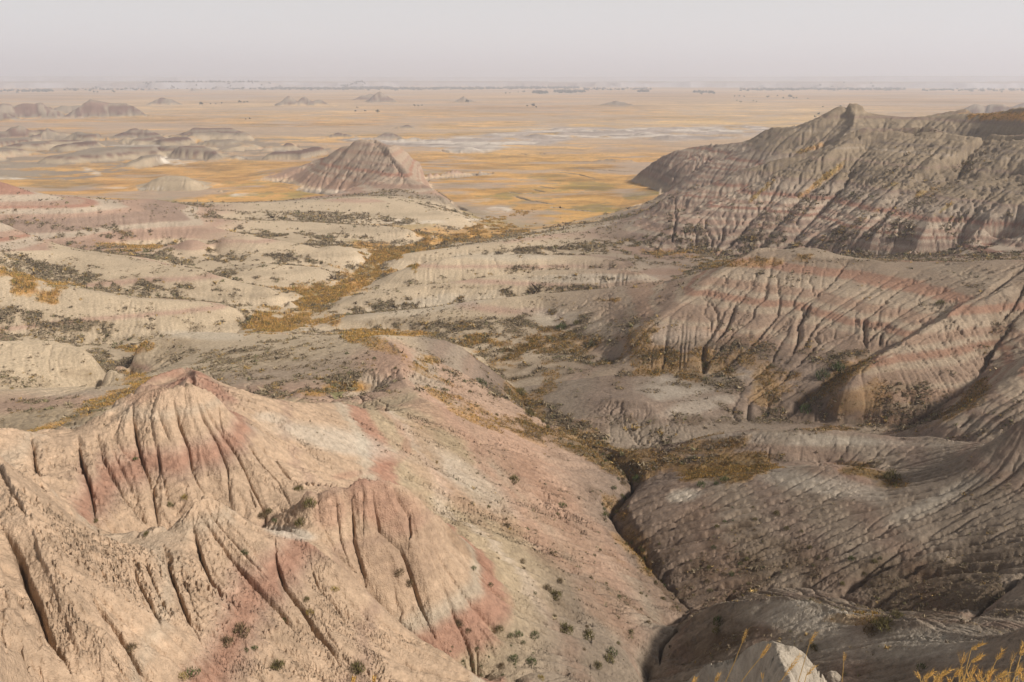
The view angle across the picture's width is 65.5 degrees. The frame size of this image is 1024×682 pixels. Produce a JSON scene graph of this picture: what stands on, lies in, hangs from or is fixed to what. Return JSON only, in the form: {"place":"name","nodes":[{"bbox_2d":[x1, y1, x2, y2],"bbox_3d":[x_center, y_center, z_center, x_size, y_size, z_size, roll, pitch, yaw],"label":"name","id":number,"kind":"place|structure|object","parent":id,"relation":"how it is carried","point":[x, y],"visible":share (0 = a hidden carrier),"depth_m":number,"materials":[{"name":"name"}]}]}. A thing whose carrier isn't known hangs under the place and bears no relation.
{"place":"outdoors","nodes":[
{"label":"outdoors","id":0,"kind":"place"},
{"bbox_2d":[0,69,1023,681],"bbox_3d":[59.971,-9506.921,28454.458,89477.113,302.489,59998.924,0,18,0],"label":"hills","id":1,"kind":"structure","parent":0,"point":[184,585],"depth_m":141.73,"materials":[{"name":"soil"}]},
{"bbox_2d":[127,642,137,652],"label":"shrub","id":2,"kind":"object","parent":1,"relation":"on","point":[134,645],"visible":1,"depth_m":33.66,"materials":[{"name":"green plant"}]},
{"bbox_2d":[177,671,188,680],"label":"shrub","id":3,"kind":"object","parent":1,"relation":"on","point":[184,674],"visible":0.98,"depth_m":34.83,"materials":[{"name":"green plant"}]},
{"bbox_2d":[186,666,200,678],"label":"shrub","id":4,"kind":"object","parent":1,"relation":"on","point":[199,670],"visible":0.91,"depth_m":35.51,"materials":[{"name":"green plant"}]},
{"bbox_2d":[220,633,234,646],"bbox_3d":[-13.629,14.253,38.002,0.775,0.637,0.999,4,19,30],"label":"shrub","id":5,"kind":"object","parent":1,"relation":"on","point":[226,639],"visible":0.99,"depth_m":37.94,"materials":[{"name":"green plant"}]},
{"bbox_2d":[232,621,250,640],"bbox_3d":[-13.304,14.151,39.087,1.261,0.817,1.063,12,22,24],"label":"shrub","id":6,"kind":"object","parent":1,"relation":"on","point":[241,630],"visible":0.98,"depth_m":39.03,"materials":[{"name":"green plant"}]},
{"bbox_2d":[257,511,266,518],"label":"shrub","id":7,"kind":"object","parent":1,"relation":"on","point":[264,517],"visible":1,"depth_m":55.26,"materials":[{"name":"green plant"}]},
{"bbox_2d":[269,657,284,670],"bbox_3d":[-11.497,15.805,39.083,0.856,0.587,1.019,-4,11,13],"label":"shrub","id":8,"kind":"object","parent":1,"relation":"on","point":[281,663],"visible":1,"depth_m":39.01,"materials":[{"name":"green plant"}]},
{"bbox_2d":[294,484,303,490],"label":"shrub","id":9,"kind":"object","parent":1,"relation":"on","point":[297,488],"visible":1,"depth_m":58.23,"materials":[{"name":"green plant"}]},
{"bbox_2d":[294,516,305,528],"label":"shrub","id":10,"kind":"object","parent":1,"relation":"on","point":[298,521],"visible":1,"depth_m":52.48,"materials":[{"name":"green plant"}]},
{"bbox_2d":[301,496,316,508],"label":"shrub","id":11,"kind":"object","parent":1,"relation":"on","point":[310,503],"visible":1,"depth_m":53.07,"materials":[{"name":"green plant"}]},
{"bbox_2d":[349,659,365,674],"bbox_3d":[-8.146,17.004,41.687,1.103,0.850,1.130,-12,15,-31],"label":"shrub","id":12,"kind":"object","parent":1,"relation":"on","point":[357,666],"visible":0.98,"depth_m":41.61,"materials":[{"name":"green plant"}]},
{"bbox_2d":[405,578,413,587],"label":"shrub","id":13,"kind":"object","parent":1,"relation":"on","point":[410,580],"visible":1,"depth_m":53.58,"materials":[{"name":"green plant"}]},
{"bbox_2d":[454,617,463,627],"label":"shrub","id":14,"kind":"object","parent":1,"relation":"on","point":[458,622],"visible":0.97,"depth_m":53.85,"materials":[{"name":"green plant"}]},
{"bbox_2d":[479,377,486,384],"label":"shrub","id":15,"kind":"object","parent":1,"relation":"on","point":[484,382],"visible":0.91,"depth_m":145.06,"materials":[{"name":"green plant"}]},
{"bbox_2d":[495,624,503,632],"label":"shrub","id":16,"kind":"object","parent":1,"relation":"on","point":[500,628],"visible":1,"depth_m":55.29,"materials":[{"name":"green plant"}]},
{"bbox_2d":[0,130,1023,676],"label":"scrub","id":17,"kind":"object","parent":1,"relation":"on","point":[238,360],"visible":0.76,"depth_m":204.98,"materials":[{"name":"green plant"}]},
{"bbox_2d":[0,110,1023,625],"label":"grass","id":18,"kind":"structure","parent":1,"relation":"on","point":[274,324],"depth_m":180.71,"materials":[{"name":"plant"}]},
{"bbox_2d":[0,80,1023,93],"bbox_3d":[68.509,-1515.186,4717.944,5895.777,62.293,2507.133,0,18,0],"label":"woodland","id":19,"kind":"object","parent":1,"relation":"on","point":[346,87],"visible":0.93,"depth_m":4785.38,"materials":[{"name":"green plant"}]},
{"bbox_2d":[508,653,518,663],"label":"shrub","id":20,"kind":"object","parent":1,"relation":"on","point":[514,658],"visible":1,"depth_m":53.07,"materials":[{"name":"green plant"}]},
{"bbox_2d":[509,473,518,482],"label":"shrub","id":21,"kind":"object","parent":1,"relation":"on","point":[514,475],"visible":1,"depth_m":96.85,"materials":[{"name":"green plant"}]},
{"bbox_2d":[517,387,525,394],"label":"shrub","id":22,"kind":"object","parent":1,"relation":"on","point":[520,392],"visible":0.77,"depth_m":162.29,"materials":[{"name":"green plant"}]},
{"bbox_2d":[524,409,534,416],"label":"shrub","id":23,"kind":"object","parent":1,"relation":"on","point":[529,412],"visible":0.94,"depth_m":136.46,"materials":[{"name":"green plant"}]},
{"bbox_2d":[525,656,536,665],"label":"shrub","id":24,"kind":"object","parent":1,"relation":"on","point":[531,660],"visible":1,"depth_m":53.47,"materials":[{"name":"green plant"}]},
{"bbox_2d":[531,629,539,639],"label":"shrub","id":25,"kind":"object","parent":1,"relation":"on","point":[535,634],"visible":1,"depth_m":56.38,"materials":[{"name":"green plant"}]},
{"bbox_2d":[543,584,552,592],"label":"shrub","id":26,"kind":"object","parent":1,"relation":"on","point":[547,588],"visible":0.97,"depth_m":66.42,"materials":[{"name":"green plant"}]},
{"bbox_2d":[549,588,562,599],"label":"shrub","id":27,"kind":"object","parent":1,"relation":"on","point":[555,592],"visible":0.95,"depth_m":66.10,"materials":[{"name":"green plant"}]},
{"bbox_2d":[556,321,566,328],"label":"shrub","id":28,"kind":"object","parent":1,"relation":"on","point":[561,326],"visible":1,"depth_m":200.44,"materials":[{"name":"green plant"}]},
{"bbox_2d":[560,622,573,634],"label":"shrub","id":29,"kind":"object","parent":1,"relation":"on","point":[565,627],"visible":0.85,"depth_m":60.65,"materials":[{"name":"green plant"}]},
{"bbox_2d":[583,627,594,639],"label":"shrub","id":30,"kind":"object","parent":1,"relation":"on","point":[587,631],"visible":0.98,"depth_m":61.90,"materials":[{"name":"green plant"}]},
{"bbox_2d":[594,660,601,669],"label":"shrub","id":31,"kind":"object","parent":1,"relation":"on","point":[597,664],"visible":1,"depth_m":58.07,"materials":[{"name":"green plant"}]},
{"bbox_2d":[604,653,614,664],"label":"shrub","id":32,"kind":"object","parent":1,"relation":"on","point":[609,657],"visible":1,"depth_m":59.72,"materials":[{"name":"green plant"}]},
{"bbox_2d":[606,646,617,658],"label":"shrub","id":33,"kind":"object","parent":1,"relation":"on","point":[609,649],"visible":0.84,"depth_m":60.92,"materials":[{"name":"green plant"}]},
{"bbox_2d":[697,480,705,487],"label":"shrub","id":34,"kind":"object","parent":1,"relation":"on","point":[700,483],"visible":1,"depth_m":104.21,"materials":[{"name":"green plant"}]},
{"bbox_2d":[713,624,719,634],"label":"shrub","id":35,"kind":"object","parent":1,"relation":"on","point":[714,630],"visible":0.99,"depth_m":64.06,"materials":[{"name":"green plant"}]},
{"bbox_2d":[713,613,722,625],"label":"shrub","id":36,"kind":"object","parent":1,"relation":"on","point":[717,619],"visible":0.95,"depth_m":65.06,"materials":[{"name":"green plant"}]},
{"bbox_2d":[714,669,722,681],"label":"grass stalk","id":37,"kind":"object","parent":1,"relation":"on","point":[716,679],"depth_m":2.80,"materials":[{"name":"yellow plant"}]},
{"bbox_2d":[725,628,749,681],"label":"grass stalk","id":38,"kind":"object","parent":1,"relation":"on","point":[746,632],"depth_m":3.13,"materials":[{"name":"plant"}]},
{"bbox_2d":[741,644,770,681],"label":"grass stalk","id":39,"kind":"object","parent":1,"relation":"on","point":[763,652],"depth_m":2.94,"materials":[{"name":"brown plant"}]},
{"bbox_2d":[778,653,801,681],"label":"grass stalk","id":40,"kind":"object","parent":1,"relation":"on","point":[788,669],"depth_m":2.80,"materials":[{"name":"yellow plant"}]},
{"bbox_2d":[799,403,812,413],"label":"shrub","id":41,"kind":"object","parent":1,"relation":"on","point":[805,407],"visible":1,"depth_m":144.27,"materials":[{"name":"green plant"}]},
{"bbox_2d":[798,630,818,681],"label":"grass stalk","id":42,"kind":"object","parent":1,"relation":"on","point":[807,650],"depth_m":3.08,"materials":[{"name":"plant"}]},
{"bbox_2d":[804,663,818,681],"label":"grass stalk","id":43,"kind":"object","parent":1,"relation":"on","point":[810,670],"depth_m":2.66,"materials":[{"name":"yellow plant"}]},
{"bbox_2d":[809,643,817,651],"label":"shrub","id":44,"kind":"object","parent":1,"relation":"on","point":[813,646],"visible":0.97,"depth_m":54.83,"materials":[{"name":"green plant"}]},
{"bbox_2d":[815,367,830,381],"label":"shrub","id":45,"kind":"object","parent":1,"relation":"on","point":[822,373],"visible":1,"depth_m":151.74,"materials":[{"name":"green plant"}]},
{"bbox_2d":[826,670,840,681],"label":"clay boulder","id":46,"kind":"object","parent":1,"relation":"on","point":[833,676],"visible":1,"depth_m":49.83,"materials":[{"name":"beige stone"}]},
{"bbox_2d":[831,360,844,372],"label":"shrub","id":47,"kind":"object","parent":1,"relation":"on","point":[838,366],"visible":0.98,"depth_m":152.86,"materials":[{"name":"green plant"}]},
{"bbox_2d":[842,651,846,680],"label":"grass stalk","id":48,"kind":"object","parent":1,"relation":"on","point":[843,664],"depth_m":3.15,"materials":[{"name":"brown plant"}]},
{"bbox_2d":[862,622,878,637],"bbox_3d":[23.828,19.086,52.955,1.259,0.936,1.228,4,15,18],"label":"shrub","id":49,"kind":"object","parent":1,"relation":"on","point":[871,629],"visible":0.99,"depth_m":52.90,"materials":[{"name":"green plant"}]},
{"bbox_2d":[871,613,893,632],"bbox_3d":[24.539,18.540,52.492,1.790,1.285,1.840,15,17,35],"label":"shrub","id":50,"kind":"object","parent":1,"relation":"on","point":[882,622],"visible":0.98,"depth_m":52.46,"materials":[{"name":"green plant"}]},
{"bbox_2d":[883,467,902,481],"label":"shrub","id":51,"kind":"object","parent":1,"relation":"on","point":[892,473],"visible":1,"depth_m":93.10,"materials":[{"name":"green plant"}]},
{"bbox_2d":[889,610,904,618],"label":"shrub","id":52,"kind":"object","parent":1,"relation":"on","point":[893,612],"visible":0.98,"depth_m":53.35,"materials":[{"name":"green plant"}]},
{"bbox_2d":[916,662,928,671],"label":"shrub","id":53,"kind":"object","parent":1,"relation":"on","point":[920,665],"visible":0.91,"depth_m":45.79,"materials":[{"name":"green plant"}]},
{"bbox_2d":[922,667,938,681],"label":"grass stalk","id":54,"kind":"object","parent":1,"relation":"on","point":[931,673],"depth_m":2.57,"materials":[{"name":"yellow plant"}]},
{"bbox_2d":[936,298,944,304],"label":"shrub","id":55,"kind":"object","parent":1,"relation":"on","point":[940,301],"visible":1,"depth_m":165.40,"materials":[{"name":"green plant"}]},
{"bbox_2d":[933,667,954,681],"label":"grass stalk","id":56,"kind":"object","parent":1,"relation":"on","point":[944,672],"depth_m":2.49,"materials":[{"name":"yellow plant"}]},
{"bbox_2d":[951,666,964,681],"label":"grass stalk","id":57,"kind":"object","parent":1,"relation":"on","point":[956,673],"depth_m":2.52,"materials":[{"name":"yellow plant"}]},
{"bbox_2d":[960,653,984,681],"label":"grass stalk","id":58,"kind":"object","parent":1,"relation":"on","point":[977,658],"depth_m":2.52,"materials":[{"name":"yellow plant"}]},
{"bbox_2d":[970,664,978,681],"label":"grass stalk","id":59,"kind":"object","parent":1,"relation":"on","point":[973,671],"depth_m":2.59,"materials":[{"name":"yellow plant"}]},
{"bbox_2d":[965,641,986,675],"bbox_3d":[1.483,1.651,2.807,0.320,1.501,0.034,14,23,36],"label":"grass stalk","id":60,"kind":"object","parent":1,"relation":"on","point":[976,646],"depth_m":2.57,"materials":[{"name":"yellow plant"}]},
{"bbox_2d":[981,668,997,681],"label":"grass stalk","id":61,"kind":"object","parent":1,"relation":"on","point":[989,672],"depth_m":2.41,"materials":[{"name":"yellow plant"}]},
{"bbox_2d":[985,648,1005,681],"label":"grass stalk","id":62,"kind":"object","parent":1,"relation":"on","point":[999,656],"depth_m":2.53,"materials":[{"name":"yellow plant"}]},
{"bbox_2d":[993,668,1013,681],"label":"grass stalk","id":63,"kind":"object","parent":1,"relation":"on","point":[1001,675],"depth_m":2.34,"materials":[{"name":"yellow plant"}]},
{"bbox_2d":[1006,651,1017,678],"bbox_3d":[1.623,1.775,2.896,0.232,1.595,0.028,0,18,0],"label":"grass stalk","id":64,"kind":"object","parent":1,"relation":"on","point":[1011,662],"depth_m":2.66,"materials":[{"name":"yellow plant"}]},
{"bbox_2d":[1012,664,1023,681],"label":"grass stalk","id":65,"kind":"object","parent":1,"relation":"on","point":[1017,673],"depth_m":2.36,"materials":[{"name":"yellow plant"}]},
{"bbox_2d":[1013,640,1023,681],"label":"grass stalk","id":66,"kind":"object","parent":1,"relation":"on","point":[1021,652],"depth_m":2.39,"materials":[{"name":"yellow plant"}]},
{"bbox_2d":[0,0,1023,75],"label":"sky","id":67,"kind":"structure","parent":0,"point":[38,37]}
]}

